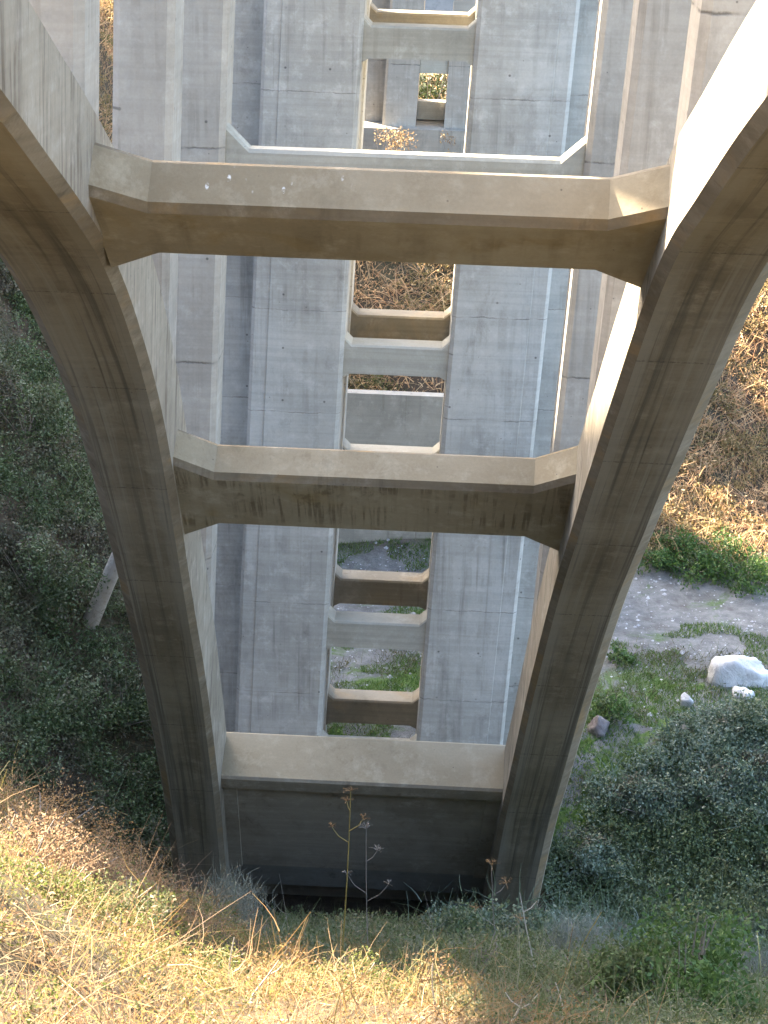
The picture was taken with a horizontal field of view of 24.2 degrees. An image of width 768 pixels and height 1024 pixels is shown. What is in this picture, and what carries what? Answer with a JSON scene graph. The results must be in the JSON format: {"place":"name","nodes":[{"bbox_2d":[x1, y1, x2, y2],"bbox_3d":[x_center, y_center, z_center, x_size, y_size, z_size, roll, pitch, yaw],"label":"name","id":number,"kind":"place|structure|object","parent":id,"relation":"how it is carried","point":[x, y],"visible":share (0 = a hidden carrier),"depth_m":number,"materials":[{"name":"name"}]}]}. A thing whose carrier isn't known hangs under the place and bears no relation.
{"place":"outdoors","nodes":[
{"label":"outdoors","id":0,"kind":"place"},
{"bbox_2d":[0,0,767,1023],"bbox_3d":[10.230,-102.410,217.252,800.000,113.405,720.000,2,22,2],"label":"ground","id":1,"kind":"structure","parent":0,"point":[678,604],"depth_m":48.62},
{"bbox_2d":[0,258,49,354],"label":"hillside brush","id":2,"kind":"object","parent":1,"relation":"on","point":[6,274],"visible":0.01,"depth_m":54.33,"materials":[{"name":"green plant"}]},
{"bbox_2d":[0,376,79,463],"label":"slope shrub","id":3,"kind":"object","parent":1,"relation":"on","point":[59,425],"visible":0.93,"depth_m":48.66,"materials":[{"name":"green plant"}]},
{"bbox_2d":[0,795,109,908],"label":"bank shrub","id":4,"kind":"object","parent":1,"relation":"on","point":[47,849],"visible":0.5,"depth_m":13.34,"materials":[{"name":"beige plant"}]},
{"bbox_2d":[2,522,110,626],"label":"slope shrub","id":5,"kind":"object","parent":1,"relation":"on","point":[48,571],"visible":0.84,"depth_m":45.06,"materials":[{"name":"green plant"}]},
{"bbox_2d":[17,862,106,916],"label":"bank shrub","id":6,"kind":"object","parent":1,"relation":"on","point":[57,880],"visible":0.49,"depth_m":11.94,"materials":[{"name":"yellow plant"}]},
{"bbox_2d":[12,654,116,754],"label":"slope shrub","id":7,"kind":"object","parent":1,"relation":"on","point":[66,704],"visible":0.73,"depth_m":42.86,"materials":[{"name":"green plant"}]},
{"bbox_2d":[0,771,142,868],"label":"bank shrub","id":8,"kind":"object","parent":1,"relation":"on","point":[42,820],"visible":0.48,"depth_m":16.20,"materials":[{"name":"orange plant"}]},
{"bbox_2d":[0,261,198,899],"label":"hillside brush","id":9,"kind":"object","parent":1,"relation":"on","point":[8,367],"visible":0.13,"depth_m":45.12,"materials":[{"name":"green plant"}]},
{"bbox_2d":[83,553,117,629],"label":"log","id":10,"kind":"object","parent":1,"relation":"on","point":[103,597],"visible":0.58,"depth_m":45.85,"materials":[{"name":"grey wood"}]},
{"bbox_2d":[45,833,161,905],"bbox_3d":[-2.412,3.153,15.011,1.050,0.701,1.151,16,26,31],"label":"bank shrub","id":11,"kind":"object","parent":1,"relation":"on","point":[112,865],"visible":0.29,"depth_m":15.16,"materials":[{"name":"plant"}]},
{"bbox_2d":[76,671,151,739],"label":"slope shrub","id":12,"kind":"object","parent":1,"relation":"on","point":[135,703],"visible":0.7,"depth_m":44.80,"materials":[{"name":"green plant"}]},
{"bbox_2d":[107,914,137,947],"bbox_3d":[-1.691,2.738,11.559,0.205,0.369,0.049,2,22,2],"label":"dead stick","id":13,"kind":"object","parent":1,"relation":"on","point":[119,925],"visible":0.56,"depth_m":11.52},
{"bbox_2d":[68,867,177,952],"bbox_3d":[-2.049,3.088,13.812,0.907,0.682,0.879,2,22,2],"label":"bank shrub","id":14,"kind":"object","parent":1,"relation":"on","point":[126,904],"visible":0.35,"depth_m":13.85,"materials":[{"name":"yellow plant"}]},
{"bbox_2d":[125,844,161,910],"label":"dead weed","id":15,"kind":"object","parent":1,"relation":"on","point":[140,869],"visible":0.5,"depth_m":15.36,"materials":[{"name":"brown plant"}]},
{"bbox_2d":[0,757,293,1023],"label":"dry thicket","id":16,"kind":"object","parent":1,"relation":"on","point":[61,994],"visible":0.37,"depth_m":11.27,"materials":[{"name":"beige plant"}]},
{"bbox_2d":[113,871,188,955],"bbox_3d":[-1.858,3.235,14.297,0.666,0.648,0.674,-7,24,-21],"label":"lime bush","id":17,"kind":"object","parent":1,"relation":"on","point":[140,892],"visible":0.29,"depth_m":14.32,"materials":[{"name":"yellow plant"}]},
{"bbox_2d":[175,940,246,995],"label":"bank shrub","id":18,"kind":"object","parent":1,"relation":"on","point":[220,960],"visible":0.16,"depth_m":13.06,"materials":[{"name":"yellow plant"}]},
{"bbox_2d":[162,853,288,942],"bbox_3d":[-2.082,5.446,23.983,1.870,1.712,1.914,-9,24,-24],"label":"sage bush","id":19,"kind":"object","parent":1,"relation":"on","point":[241,902],"visible":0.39,"depth_m":23.91,"materials":[{"name":"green plant"}]},
{"bbox_2d":[228,937,243,994],"bbox_3d":[-0.927,2.907,11.254,0.105,0.563,0.018,0,22,-4],"label":"dead stick","id":20,"kind":"object","parent":1,"relation":"on","point":[230,963],"visible":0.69,"depth_m":11.23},
{"bbox_2d":[250,960,282,1001],"bbox_3d":[-0.733,2.890,10.949,0.225,0.432,0.088,2,22,2],"label":"dead stick","id":21,"kind":"object","parent":1,"relation":"on","point":[262,982],"visible":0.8,"depth_m":10.96,"materials":[{"name":"beige wood"}]},
{"bbox_2d":[238,931,343,995],"bbox_3d":[-0.684,3.603,13.736,0.773,0.558,0.884,-12,26,-31],"label":"bank shrub","id":22,"kind":"object","parent":1,"relation":"on","point":[289,950],"visible":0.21,"depth_m":13.87,"materials":[{"name":"yellow plant"}]},
{"bbox_2d":[328,787,369,964],"bbox_3d":[-0.402,4.234,20.098,0.486,2.706,0.167,2,22,2],"label":"fennel","id":23,"kind":"object","parent":1,"relation":"on","point":[361,814],"visible":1,"depth_m":19.83,"materials":[{"name":"brown plant"}]},
{"bbox_2d":[312,946,400,1001],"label":"bank shrub","id":24,"kind":"object","parent":1,"relation":"on","point":[362,964],"visible":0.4,"depth_m":12.89,"materials":[{"name":"yellow plant"}]},
{"bbox_2d":[342,820,391,951],"bbox_3d":[-0.203,4.575,20.750,0.609,2.292,0.163,2,22,2],"label":"dead weed","id":25,"kind":"object","parent":1,"relation":"on","point":[366,827],"visible":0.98,"depth_m":20.60,"materials":[{"name":"plant"}]},
{"bbox_2d":[0,744,767,1023],"bbox_3d":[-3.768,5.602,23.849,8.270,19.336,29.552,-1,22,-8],"label":"dry grass","id":26,"kind":"structure","parent":1,"relation":"on","point":[395,1001],"depth_m":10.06,"materials":[{"name":"plant"}]},
{"bbox_2d":[0,0,767,919],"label":"concrete arch bridge","id":27,"kind":"structure","parent":1,"relation":"on","point":[582,208],"depth_m":31.27,"materials":[{"name":"grey concrete"}]},
{"bbox_2d":[338,389,443,543],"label":"retaining wall","id":28,"kind":"structure","parent":1,"relation":"on","point":[395,418],"depth_m":57.11,"materials":[{"name":"concrete"}]},
{"bbox_2d":[15,797,767,1023],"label":"brush","id":29,"kind":"object","parent":1,"relation":"on","point":[411,938],"visible":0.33,"depth_m":16.39,"materials":[{"name":"green plant"}]},
{"bbox_2d":[374,118,417,150],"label":"dry bush","id":30,"kind":"object","parent":1,"relation":"on","point":[400,140],"visible":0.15,"depth_m":67.45,"materials":[{"name":"plant"}]},
{"bbox_2d":[418,73,447,99],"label":"green bush","id":31,"kind":"object","parent":1,"relation":"on","point":[427,90],"visible":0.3,"depth_m":74.55,"materials":[{"name":"green plant"}]},
{"bbox_2d":[99,0,767,567],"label":"dry hill brush","id":32,"kind":"object","parent":1,"relation":"on","point":[697,434],"visible":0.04,"depth_m":64.01,"materials":[{"name":"yellow plant"}]},
{"bbox_2d":[431,963,436,1011],"bbox_3d":[0.323,3.067,11.364,0.055,0.491,0.018,2,22,2],"label":"dead stick","id":33,"kind":"object","parent":1,"relation":"on","point":[432,987],"visible":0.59,"depth_m":11.34,"materials":[{"name":"beige wood"}]},
{"bbox_2d":[420,892,447,945],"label":"dead weed","id":34,"kind":"object","parent":1,"relation":"on","point":[431,921],"visible":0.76,"depth_m":22.65,"materials":[{"name":"plant"}]},
{"bbox_2d":[389,947,485,1009],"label":"bank shrub","id":35,"kind":"object","parent":1,"relation":"on","point":[441,969],"visible":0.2,"depth_m":13.21,"materials":[{"name":"yellow plant"}]},
{"bbox_2d":[440,126,455,152],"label":"dry bush","id":36,"kind":"object","parent":1,"relation":"on","point":[444,136],"visible":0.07,"depth_m":67.49,"materials":[{"name":"plant"}]},
{"bbox_2d":[418,919,554,997],"bbox_3d":[0.868,3.930,15.286,1.227,0.867,1.086,2,22,2],"label":"bank shrub","id":37,"kind":"object","parent":1,"relation":"on","point":[483,957],"visible":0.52,"depth_m":15.35,"materials":[{"name":"green plant"}]},
{"bbox_2d":[469,858,526,953],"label":"dead weed","id":38,"kind":"object","parent":1,"relation":"on","point":[492,901],"visible":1,"depth_m":20.06,"materials":[{"name":"brown plant"}]},
{"bbox_2d":[505,992,537,1020],"bbox_3d":[0.851,3.155,11.187,0.206,0.330,0.069,2,22,2],"label":"dead stick","id":39,"kind":"object","parent":1,"relation":"on","point":[517,1011],"visible":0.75,"depth_m":11.17,"materials":[{"name":"grey wood"}]},
{"bbox_2d":[519,893,535,965],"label":"dead weed","id":40,"kind":"object","parent":1,"relation":"on","point":[526,926],"visible":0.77,"depth_m":16.55,"materials":[{"name":"plant"}]},
{"bbox_2d":[327,635,767,865],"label":"verge weeds","id":41,"kind":"object","parent":1,"relation":"on","point":[601,691],"visible":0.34,"depth_m":50.72,"materials":[{"name":"green plant"}]},
{"bbox_2d":[331,539,767,728],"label":"gravel","id":42,"kind":"structure","parent":1,"relation":"on","point":[634,626],"depth_m":54.10,"materials":[{"name":"grey gravel"}]},
{"bbox_2d":[708,655,767,687],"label":"boulder","id":43,"kind":"object","parent":42,"relation":"on","point":[750,671],"visible":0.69,"depth_m":50.62,"materials":[{"name":"grey stone"}]},
{"bbox_2d":[555,982,563,1018],"bbox_3d":[1.083,3.134,11.135,0.072,0.502,0.025,2,22,2],"label":"dead stick","id":44,"kind":"object","parent":1,"relation":"on","point":[560,999],"visible":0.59,"depth_m":11.07,"materials":[{"name":"wood"}]},
{"bbox_2d":[393,669,767,966],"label":"coyote brush","id":45,"kind":"object","parent":1,"relation":"on","point":[726,713],"visible":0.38,"depth_m":45.41,"materials":[{"name":"green plant"}]},
{"bbox_2d":[535,902,631,957],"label":"sage bush","id":46,"kind":"object","parent":1,"relation":"on","point":[567,931],"visible":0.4,"depth_m":26.32,"materials":[{"name":"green plant"}]},
{"bbox_2d":[573,912,601,979],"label":"dead weed","id":47,"kind":"object","parent":1,"relation":"on","point":[585,939],"visible":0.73,"depth_m":16.58,"materials":[{"name":"plant"}]},
{"bbox_2d":[555,833,633,894],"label":"slope shrub","id":48,"kind":"object","parent":1,"relation":"on","point":[592,850],"visible":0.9,"depth_m":44.80,"materials":[{"name":"green plant"}]},
{"bbox_2d":[521,925,675,1019],"bbox_3d":[1.867,3.903,14.664,1.403,0.891,1.154,-17,29,-38],"label":"bank shrub","id":49,"kind":"object","parent":1,"relation":"on","point":[576,981],"visible":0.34,"depth_m":14.71,"materials":[{"name":"green plant"}]},
{"bbox_2d":[587,715,609,737],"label":"boulder","id":50,"kind":"object","parent":1,"relation":"on","point":[598,727],"visible":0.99,"depth_m":48.14,"materials":[{"name":"grey stone"}]},
{"bbox_2d":[587,690,634,729],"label":"green bush","id":51,"kind":"object","parent":1,"relation":"on","point":[608,703],"visible":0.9,"depth_m":48.72,"materials":[{"name":"green plant"}]},
{"bbox_2d":[607,645,640,668],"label":"green bush","id":52,"kind":"object","parent":1,"relation":"on","point":[616,654],"visible":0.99,"depth_m":51.79,"materials":[{"name":"green plant"}]},
{"bbox_2d":[597,762,688,833],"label":"slope shrub","id":53,"kind":"object","parent":1,"relation":"on","point":[637,791],"visible":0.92,"depth_m":46.24,"materials":[{"name":"green plant"}]},
{"bbox_2d":[635,538,687,575],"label":"green bush","id":54,"kind":"object","parent":1,"relation":"on","point":[658,556],"visible":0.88,"depth_m":57.66,"materials":[{"name":"green plant"}]},
{"bbox_2d":[578,885,767,1023],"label":"green bush","id":55,"kind":"object","parent":1,"relation":"on","point":[702,968],"visible":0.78,"depth_m":14.45,"materials":[{"name":"green plant"}]},
{"bbox_2d":[652,524,715,565],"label":"green bush","id":56,"kind":"object","parent":1,"relation":"on","point":[688,541],"visible":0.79,"depth_m":58.38,"materials":[{"name":"green plant"}]},
{"bbox_2d":[680,692,693,707],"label":"boulder","id":57,"kind":"object","parent":1,"relation":"on","point":[685,697],"visible":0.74,"depth_m":49.39,"materials":[{"name":"grey stone"}]},
{"bbox_2d":[671,545,735,589],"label":"green bush","id":58,"kind":"object","parent":1,"relation":"on","point":[695,567],"visible":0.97,"depth_m":57.36,"materials":[{"name":"green plant"}]},
{"bbox_2d":[667,744,765,834],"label":"slope shrub","id":59,"kind":"object","parent":1,"relation":"on","point":[709,788],"visible":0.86,"depth_m":46.37,"materials":[{"name":"green plant"}]},
{"bbox_2d":[689,525,759,571],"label":"green bush","id":60,"kind":"object","parent":1,"relation":"on","point":[726,544],"visible":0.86,"depth_m":58.25,"materials":[{"name":"green plant"}]},
{"bbox_2d":[706,549,767,601],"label":"green bush","id":61,"kind":"object","parent":1,"relation":"on","point":[755,566],"visible":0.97,"depth_m":56.89,"materials":[{"name":"green plant"}]},
{"bbox_2d":[732,686,754,701],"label":"boulder","id":62,"kind":"object","parent":1,"relation":"on","point":[737,690],"visible":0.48,"depth_m":49.85,"materials":[{"name":"grey stone"}]},
{"bbox_2d":[733,932,767,984],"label":"sage bush","id":63,"kind":"object","parent":1,"relation":"on","point":[756,962],"visible":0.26,"depth_m":26.55,"materials":[{"name":"green plant"}]},
{"bbox_2d":[425,0,453,11],"bbox_3d":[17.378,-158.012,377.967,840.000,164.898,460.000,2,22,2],"label":"sky","id":64,"kind":"structure","parent":0,"point":[438,5],"depth_m":258.84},
{"bbox_2d":[327,535,767,888],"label":"short grass","id":65,"kind":"structure","parent":0,"point":[653,713],"depth_m":50.42,"materials":[{"name":"green plant"}]}
]}

